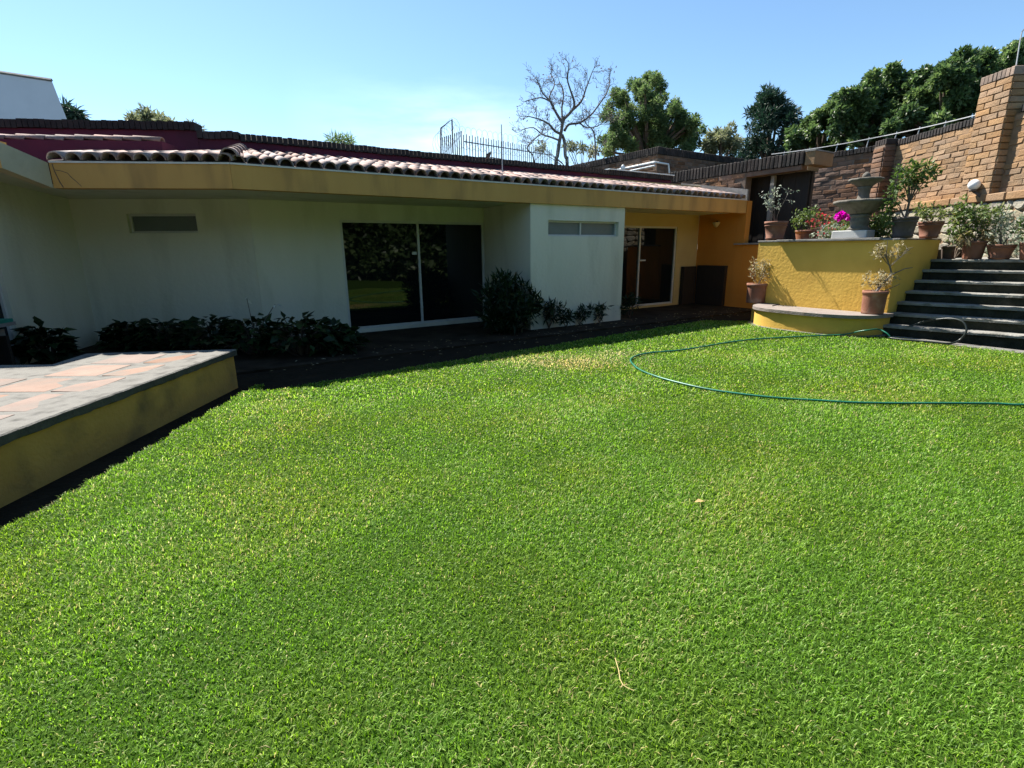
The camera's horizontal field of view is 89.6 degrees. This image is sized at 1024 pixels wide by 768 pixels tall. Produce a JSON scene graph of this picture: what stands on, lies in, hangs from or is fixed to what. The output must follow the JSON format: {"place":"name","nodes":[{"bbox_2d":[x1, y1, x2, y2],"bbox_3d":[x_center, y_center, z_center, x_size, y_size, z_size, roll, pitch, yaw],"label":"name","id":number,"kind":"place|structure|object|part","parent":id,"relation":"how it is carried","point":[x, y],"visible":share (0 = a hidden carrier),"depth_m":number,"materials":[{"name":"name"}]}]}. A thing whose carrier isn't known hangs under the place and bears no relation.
{"place":"outdoors","nodes":[
{"label":"outdoors","id":0,"kind":"place"},
{"bbox_2d":[27,342,229,364],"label":"floor","id":1,"kind":"structure","parent":0,"point":[95,349],"depth_m":8.68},
{"bbox_2d":[8,316,85,364],"bbox_3d":[-6.807,-0.622,7.504,0.966,0.712,0.929,-1,15,0],"label":"broadleaf plant","id":2,"kind":"object","parent":1,"relation":"on","point":[40,341],"visible":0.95,"depth_m":7.37,"materials":[{"name":"green plant"}]},
{"bbox_2d":[93,318,155,348],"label":"broadleaf plant","id":3,"kind":"object","parent":1,"relation":"on","point":[116,335],"visible":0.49,"depth_m":8.75,"materials":[{"name":"green plant"}]},
{"bbox_2d":[121,318,199,351],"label":"broadleaf plant","id":4,"kind":"object","parent":1,"relation":"on","point":[160,335],"visible":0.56,"depth_m":8.62,"materials":[{"name":"green plant"}]},
{"bbox_2d":[0,312,750,527],"bbox_3d":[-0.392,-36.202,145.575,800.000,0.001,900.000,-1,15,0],"label":"ground","id":5,"kind":"structure","parent":0,"point":[37,499],"depth_m":7.07,"materials":[{"name":"soil"}]},
{"bbox_2d":[0,71,66,119],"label":"neighbour building","id":6,"kind":"structure","parent":5,"relation":"on","point":[27,96],"depth_m":19.72,"materials":[{"name":"paint"}]},
{"bbox_2d":[60,95,92,119],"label":"drooping tree","id":7,"kind":"object","parent":5,"relation":"on","point":[71,112],"visible":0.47,"depth_m":21.39,"materials":[{"name":"green plant"}]},
{"bbox_2d":[0,349,237,507],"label":"patio","id":8,"kind":"structure","parent":5,"relation":"on","point":[58,420],"depth_m":4.63,"materials":[{"name":"yellow paint"}]},
{"bbox_2d":[0,318,15,364],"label":"garden bench","id":9,"kind":"object","parent":8,"relation":"on","point":[6,356],"visible":0.8,"depth_m":6.83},
{"bbox_2d":[122,102,176,120],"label":"pale tree","id":10,"kind":"object","parent":5,"relation":"on","point":[143,113],"visible":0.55,"depth_m":23.19,"materials":[{"name":"green plant"}]},
{"bbox_2d":[323,130,357,144],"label":"pale tree","id":11,"kind":"object","parent":5,"relation":"on","point":[337,139],"visible":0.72,"depth_m":23.73,"materials":[{"name":"green plant"}]},
{"bbox_2d":[509,52,623,164],"bbox_3d":[2.290,-9.150,22.377,4.790,9.580,3.254,-1,15,0],"label":"bare tree","id":12,"kind":"object","parent":5,"relation":"on","point":[562,118],"visible":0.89,"depth_m":21.87,"materials":[{"name":"grey plant"}]},
{"bbox_2d":[534,138,616,164],"bbox_3d":[3.069,-8.607,25.698,4.136,6.884,1.692,-1,15,0],"label":"pale tree","id":13,"kind":"object","parent":5,"relation":"on","point":[574,148],"visible":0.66,"depth_m":24.67,"materials":[{"name":"green plant"}]},
{"bbox_2d":[596,69,708,157],"bbox_3d":[7.205,-10.587,26.318,6.478,10.288,4.709,-1,15,0],"label":"green tree","id":14,"kind":"object","parent":5,"relation":"on","point":[652,127],"visible":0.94,"depth_m":24.64,"materials":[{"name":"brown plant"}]},
{"bbox_2d":[570,146,743,173],"bbox_3d":[6.195,-8.398,23.887,5.990,3.281,6.551,-10,17,-32],"label":"roof","id":15,"kind":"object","parent":5,"relation":"on","point":[677,160],"visible":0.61,"depth_m":20.36,"materials":[{"name":"beige paint"}]},
{"bbox_2d":[619,161,669,172],"bbox_3d":[4.970,-8.355,20.090,2.312,0.565,0.627,12,19,40],"label":"white pipe","id":16,"kind":"object","parent":15,"relation":"attached to","point":[623,167],"visible":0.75,"depth_m":19.78,"materials":[{"name":"white plastic"}]},
{"bbox_2d":[698,120,744,155],"bbox_3d":[11.335,-10.174,28.561,2.413,8.299,3.073,5,16,22],"label":"pale tree","id":17,"kind":"object","parent":5,"relation":"on","point":[721,140],"visible":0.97,"depth_m":27.40,"materials":[{"name":"green plant"}]},
{"bbox_2d":[694,201,758,308],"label":"terrace wall","id":18,"kind":"structure","parent":5,"relation":"on","point":[725,242],"depth_m":14.37,"materials":[{"name":"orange paint"}]},
{"bbox_2d":[713,221,719,226],"bbox_3d":[5.737,-4.490,14.478,0.212,0.170,0.205,-1,15,0],"label":"wall lamp","id":19,"kind":"object","parent":18,"relation":"attached to","point":[716,223],"visible":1,"depth_m":14.43,"materials":[{"name":"metal"}]},
{"bbox_2d":[724,82,806,160],"bbox_3d":[16.036,-12.608,31.945,4.844,11.184,5.992,-7,16,-22],"label":"conifer","id":20,"kind":"object","parent":5,"relation":"on","point":[770,110],"visible":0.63,"depth_m":30.35,"materials":[{"name":"green plant"}]},
{"bbox_2d":[783,99,846,153],"bbox_3d":[11.915,-7.525,20.629,2.406,7.149,3.795,7,17,28],"label":"dark tree","id":21,"kind":"object","parent":5,"relation":"on","point":[807,133],"visible":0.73,"depth_m":19.72,"materials":[{"name":"green plant"}]},
{"bbox_2d":[696,249,961,258],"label":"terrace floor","id":22,"kind":"structure","parent":5,"relation":"on","point":[939,255],"depth_m":11.75,"materials":[{"name":"grey"}]},
{"bbox_2d":[666,149,834,243],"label":"porch wall","id":23,"kind":"structure","parent":22,"relation":"on","point":[741,174],"depth_m":13.81,"materials":[{"name":"brown brick"}]},
{"bbox_2d":[748,166,818,242],"bbox_3d":[6.365,-4.994,15.038,0.530,2.150,4.500,-10,17,-32],"label":"doorway","id":24,"kind":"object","parent":22,"relation":"on","point":[802,182],"visible":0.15,"depth_m":13.68,"materials":[{"name":"wood"}]},
{"bbox_2d":[808,145,874,238],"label":"terrace brick wall","id":25,"kind":"structure","parent":22,"relation":"on","point":[832,184],"depth_m":15.70,"materials":[{"name":"brown brick"}]},
{"bbox_2d":[869,65,1023,235],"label":"brick garden wall","id":26,"kind":"structure","parent":22,"relation":"on","point":[985,146],"depth_m":11.51,"materials":[{"name":"brown brick"}]},
{"bbox_2d":[771,113,975,154],"bbox_3d":[10.272,-7.023,14.979,0.716,0.556,7.192,-4,15,-11],"label":"railing","id":27,"kind":"object","parent":26,"relation":"on","point":[919,128],"visible":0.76,"depth_m":14.63,"materials":[{"name":"grey metal"}]},
{"bbox_2d":[967,179,980,197],"bbox_3d":[10.284,-4.255,11.430,0.227,0.540,0.338,-10,17,-31],"label":"globe lamp","id":28,"kind":"object","parent":26,"relation":"attached to","point":[974,185],"visible":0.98,"depth_m":11.39,"materials":[{"name":"white glass"}]},
{"bbox_2d":[1016,29,1023,64],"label":"pier whip","id":29,"kind":"object","parent":26,"relation":"on","point":[1019,46],"visible":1,"depth_m":10.59,"materials":[{"name":"metal"}]},
{"bbox_2d":[876,190,1023,257],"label":"stone retaining wall","id":30,"kind":"structure","parent":22,"relation":"on","point":[1015,199],"depth_m":11.57,"materials":[{"name":"stone"}]},
{"bbox_2d":[747,238,940,336],"bbox_3d":[6.646,-2.070,10.755,3.130,1.845,2.900,-10,17,-32],"label":"fountain planter","id":31,"kind":"object","parent":5,"relation":"on","point":[815,286],"visible":0.87,"depth_m":10.14,"materials":[{"name":"yellow paint"}]},
{"bbox_2d":[746,256,771,302],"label":"potted plant","id":32,"kind":"object","parent":31,"relation":"on","point":[756,292],"visible":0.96,"depth_m":11.45,"materials":[{"name":"grey plant"}]},
{"bbox_2d":[759,185,798,240],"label":"potted plant","id":33,"kind":"object","parent":31,"relation":"on","point":[775,229],"visible":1,"depth_m":11.12,"materials":[{"name":"grey plant"}]},
{"bbox_2d":[790,204,829,241],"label":"potted plant","id":34,"kind":"object","parent":31,"relation":"on","point":[803,234],"visible":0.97,"depth_m":11.63,"materials":[{"name":"green plant"}]},
{"bbox_2d":[811,221,845,238],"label":"flowering plant","id":35,"kind":"object","parent":31,"relation":"on","point":[820,234],"visible":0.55,"depth_m":11.15,"materials":[{"name":"green plant"}]},
{"bbox_2d":[823,210,850,238],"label":"bougainvillea","id":36,"kind":"object","parent":31,"relation":"on","point":[839,216],"visible":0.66,"depth_m":10.56,"materials":[{"name":"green plant"}]},
{"bbox_2d":[831,172,891,238],"bbox_3d":[6.778,-3.454,9.981,0.993,1.220,0.993,-1,15,0],"label":"stone fountain","id":37,"kind":"object","parent":31,"relation":"on","point":[862,208],"visible":0.96,"depth_m":9.86,"materials":[{"name":"grey stone"}]},
{"bbox_2d":[863,213,891,240],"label":"bush","id":38,"kind":"object","parent":31,"relation":"on","point":[876,225],"visible":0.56,"depth_m":10.11,"materials":[{"name":"green plant"}]},
{"bbox_2d":[861,239,912,314],"bbox_3d":[6.814,-1.958,9.402,0.733,1.336,0.644,11,18,37],"label":"potted plant","id":39,"kind":"object","parent":31,"relation":"on","point":[874,302],"visible":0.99,"depth_m":9.36,"materials":[{"name":"brown plant"}]},
{"bbox_2d":[878,156,943,237],"bbox_3d":[7.167,-3.354,9.318,0.894,1.384,0.550,6,16,23],"label":"potted plant","id":40,"kind":"object","parent":31,"relation":"on","point":[904,226],"visible":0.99,"depth_m":9.30,"materials":[{"name":"green plant"}]},
{"bbox_2d":[912,201,958,237],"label":"potted plant","id":41,"kind":"object","parent":31,"relation":"on","point":[927,228],"visible":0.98,"depth_m":9.76,"materials":[{"name":"green plant"}]},
{"bbox_2d":[823,59,923,149],"bbox_3d":[13.605,-7.831,19.661,3.558,8.193,5.430,7,16,27],"label":"dark tree","id":42,"kind":"object","parent":5,"relation":"on","point":[858,112],"visible":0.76,"depth_m":17.87,"materials":[{"name":"green plant"}]},
{"bbox_2d":[878,44,1001,139],"bbox_3d":[14.540,-7.400,18.046,3.241,8.209,6.131,13,20,43],"label":"dark tree","id":43,"kind":"object","parent":5,"relation":"on","point":[950,89],"visible":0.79,"depth_m":16.26,"materials":[{"name":"green plant"}]},
{"bbox_2d":[883,257,1023,349],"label":"stone steps","id":44,"kind":"structure","parent":5,"relation":"on","point":[983,298],"depth_m":9.25,"materials":[{"name":"grey stone"}]},
{"bbox_2d":[941,228,965,258],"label":"potted plant","id":45,"kind":"object","parent":44,"relation":"on","point":[947,252],"visible":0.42,"depth_m":10.20,"materials":[{"name":"brown plant"}]},
{"bbox_2d":[943,193,990,258],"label":"bush","id":46,"kind":"object","parent":44,"relation":"on","point":[958,215],"visible":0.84,"depth_m":9.87,"materials":[{"name":"green plant"}]},
{"bbox_2d":[950,201,1011,258],"bbox_3d":[8.855,-2.916,9.767,0.828,1.074,0.889,-1,15,0],"label":"potted plant","id":47,"kind":"object","parent":44,"relation":"on","point":[974,249],"visible":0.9,"depth_m":9.74,"materials":[{"name":"green plant"}]},
{"bbox_2d":[983,223,1023,255],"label":"stone wall","id":48,"kind":"structure","parent":44,"relation":"on","point":[1016,242],"depth_m":10.39,"materials":[{"name":"grey stone"}]},
{"bbox_2d":[984,207,1023,259],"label":"potted plant","id":49,"kind":"object","parent":44,"relation":"on","point":[1000,251],"visible":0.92,"depth_m":9.46,"materials":[{"name":"green plant"}]},
{"bbox_2d":[1009,216,1023,259],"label":"potted plant","id":50,"kind":"object","parent":44,"relation":"on","point":[1021,250],"visible":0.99,"depth_m":9.24,"materials":[{"name":"green plant"}]},
{"bbox_2d":[888,336,1023,353],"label":"kerb strip","id":51,"kind":"object","parent":5,"relation":"on","point":[983,347],"visible":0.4,"depth_m":8.38,"materials":[{"name":"grey stone"}]},
{"bbox_2d":[997,37,1023,70],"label":"dark tree","id":52,"kind":"object","parent":5,"relation":"on","point":[1007,58],"visible":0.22,"depth_m":18.53,"materials":[{"name":"green plant"}]},
{"bbox_2d":[223,304,751,374],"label":"path","id":53,"kind":"structure","parent":0,"point":[411,340],"depth_m":9.97,"materials":[{"name":"grey stone"}]},
{"bbox_2d":[162,314,252,350],"bbox_3d":[-5.109,-0.860,8.751,1.392,0.634,1.450,-1,15,0],"label":"broadleaf plant","id":54,"kind":"object","parent":53,"relation":"on","point":[193,329],"visible":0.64,"depth_m":8.47,"materials":[{"name":"green plant"}]},
{"bbox_2d":[207,297,300,354],"bbox_3d":[-4.248,-0.962,8.477,1.448,0.950,1.455,-1,15,0],"label":"broadleaf plant","id":55,"kind":"object","parent":53,"relation":"on","point":[247,344],"visible":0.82,"depth_m":8.29,"materials":[{"name":"green plant"}]},
{"bbox_2d":[254,311,345,354],"bbox_3d":[-3.452,-0.829,8.387,1.427,0.722,1.378,-1,15,0],"label":"broadleaf plant","id":56,"kind":"object","parent":53,"relation":"on","point":[302,327],"visible":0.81,"depth_m":8.26,"materials":[{"name":"green plant"}]},
{"bbox_2d":[301,317,370,356],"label":"broadleaf plant","id":57,"kind":"object","parent":53,"relation":"on","point":[351,336],"visible":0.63,"depth_m":8.46,"materials":[{"name":"green plant"}]},
{"bbox_2d":[0,118,748,364],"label":"house","id":58,"kind":"structure","parent":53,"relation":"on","point":[103,223],"depth_m":9.42,"materials":[{"name":"white paint"}]},
{"bbox_2d":[0,284,19,364],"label":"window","id":59,"kind":"structure","parent":58,"relation":"in","point":[3,309],"depth_m":7.37,"materials":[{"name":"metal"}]},
{"bbox_2d":[129,214,197,232],"bbox_3d":[-6.123,-2.835,9.115,1.128,0.320,0.061,-2,15,-6],"label":"window","id":60,"kind":"structure","parent":58,"relation":"in","point":[140,223],"depth_m":9.11,"materials":[{"name":"glass"}]},
{"bbox_2d":[339,220,484,328],"bbox_3d":[-1.996,-2.385,11.142,3.240,2.160,0.093,-10,17,-32],"label":"sliding door","id":61,"kind":"structure","parent":58,"relation":"in","point":[397,273],"depth_m":11.06,"materials":[{"name":"glass"}]},
{"bbox_2d":[485,124,502,171],"bbox_3d":[-0.339,-4.622,10.451,0.471,1.194,0.143,-8,16,-26],"label":"antenna pole","id":62,"kind":"object","parent":58,"relation":"on","point":[488,155],"visible":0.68,"depth_m":10.42,"materials":[{"name":"metal"}]},
{"bbox_2d":[548,220,615,236],"bbox_3d":[1.501,-3.330,11.073,1.960,0.310,0.061,-10,17,-32],"label":"window","id":63,"kind":"structure","parent":58,"relation":"in","point":[555,228],"depth_m":11.05,"materials":[{"name":"glass"}]},
{"bbox_2d":[621,226,676,306],"bbox_3d":[3.566,-3.225,14.197,2.680,2.150,0.093,-10,17,-32],"label":"sliding door","id":64,"kind":"structure","parent":58,"relation":"in","point":[648,251],"depth_m":14.37,"materials":[{"name":"glass"}]},
{"bbox_2d":[271,311,735,370],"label":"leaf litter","id":65,"kind":"object","parent":53,"relation":"on","point":[512,339],"visible":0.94,"depth_m":9.47,"materials":[{"name":"brown plant"}]},
{"bbox_2d":[471,266,545,334],"bbox_3d":[-0.027,-1.593,10.290,1.374,1.525,1.448,4,15,18],"label":"tall bush","id":66,"kind":"object","parent":53,"relation":"on","point":[509,309],"visible":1,"depth_m":10.06,"materials":[{"name":"green plant"}]},
{"bbox_2d":[541,297,567,327],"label":"shrub","id":67,"kind":"object","parent":53,"relation":"on","point":[550,306],"visible":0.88,"depth_m":10.77,"materials":[{"name":"green plant"}]},
{"bbox_2d":[555,308,577,328],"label":"shrub","id":68,"kind":"object","parent":53,"relation":"on","point":[566,316],"visible":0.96,"depth_m":10.82,"materials":[{"name":"green plant"}]},
{"bbox_2d":[574,303,591,325],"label":"shrub","id":69,"kind":"object","parent":53,"relation":"on","point":[584,314],"visible":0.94,"depth_m":11.26,"materials":[{"name":"green plant"}]},
{"bbox_2d":[586,301,613,322],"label":"shrub","id":70,"kind":"object","parent":53,"relation":"on","point":[601,308],"visible":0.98,"depth_m":11.57,"materials":[{"name":"green plant"}]},
{"bbox_2d":[620,303,631,315],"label":"shrub","id":71,"kind":"object","parent":53,"relation":"on","point":[622,307],"visible":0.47,"depth_m":12.08,"materials":[{"name":"green plant"}]},
{"bbox_2d":[621,291,643,316],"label":"shrub","id":72,"kind":"object","parent":53,"relation":"on","point":[629,301],"visible":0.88,"depth_m":12.38,"materials":[{"name":"green plant"}]},
{"bbox_2d":[679,265,727,305],"bbox_3d":[5.498,-2.839,14.876,0.678,1.120,1.060,-10,17,-32],"label":"corner cabinet","id":73,"kind":"object","parent":53,"relation":"on","point":[710,281],"visible":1,"depth_m":15.03,"materials":[{"name":"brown wood"}]},
{"bbox_3d":[5.188,-2.912,15.228,0.550,1.090,0.120,-10,17,-32],"label":"door panel","id":74,"kind":"part","parent":73,"relation":"part of","materials":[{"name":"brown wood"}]},
{"bbox_3d":[5.766,-2.868,14.975,0.118,1.120,0.940,-10,17,-32],"label":"door panel","id":75,"kind":"part","parent":73,"relation":"part of","materials":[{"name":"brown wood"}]},
{"bbox_2d":[0,320,1023,767],"bbox_3d":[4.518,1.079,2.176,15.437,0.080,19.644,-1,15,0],"label":"lawn","id":76,"kind":"structure","parent":0,"point":[138,687],"depth_m":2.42,"materials":[{"name":"green plant"}]},
{"bbox_2d":[615,658,633,690],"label":"dry stalk","id":77,"kind":"object","parent":76,"relation":"on","point":[620,679],"visible":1,"depth_m":1.93,"materials":[{"name":"plant"}]},
{"bbox_2d":[630,328,1023,405],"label":"garden hose","id":78,"kind":"object","parent":76,"relation":"on","point":[858,402],"visible":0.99,"depth_m":5.69,"materials":[{"name":"green rubber"}]},
{"bbox_2d":[888,318,967,343],"bbox_3d":[7.118,-0.934,8.784,0.593,0.408,0.954,-10,17,-32],"label":"hose loop","id":79,"kind":"object","parent":76,"relation":"on","point":[965,333],"visible":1,"depth_m":8.67,"materials":[{"name":"green rubber"}]},
{"bbox_2d":[0,0,1023,165],"label":"sky","id":80,"kind":"structure","parent":0,"point":[390,73],"materials":[{"name":"blue"}]},
{"bbox_2d":[828,209,850,230],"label":"flowering plant","id":81,"kind":"object","parent":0,"point":[842,220],"visible":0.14,"depth_m":11.31,"materials":[{"name":"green plant"}]},
{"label":"fence wall","id":82,"kind":"object","parent":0,"visible":0},
{"bbox_2d":[433,118,603,165],"bbox_3d":[0.712,-8.903,20.530,1.757,1.819,9.278,11,19,38],"label":"spiked fence","id":83,"kind":"object","parent":82,"relation":"on","point":[471,142],"visible":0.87,"depth_m":18.03,"materials":[{"name":"metal"}]}
]}

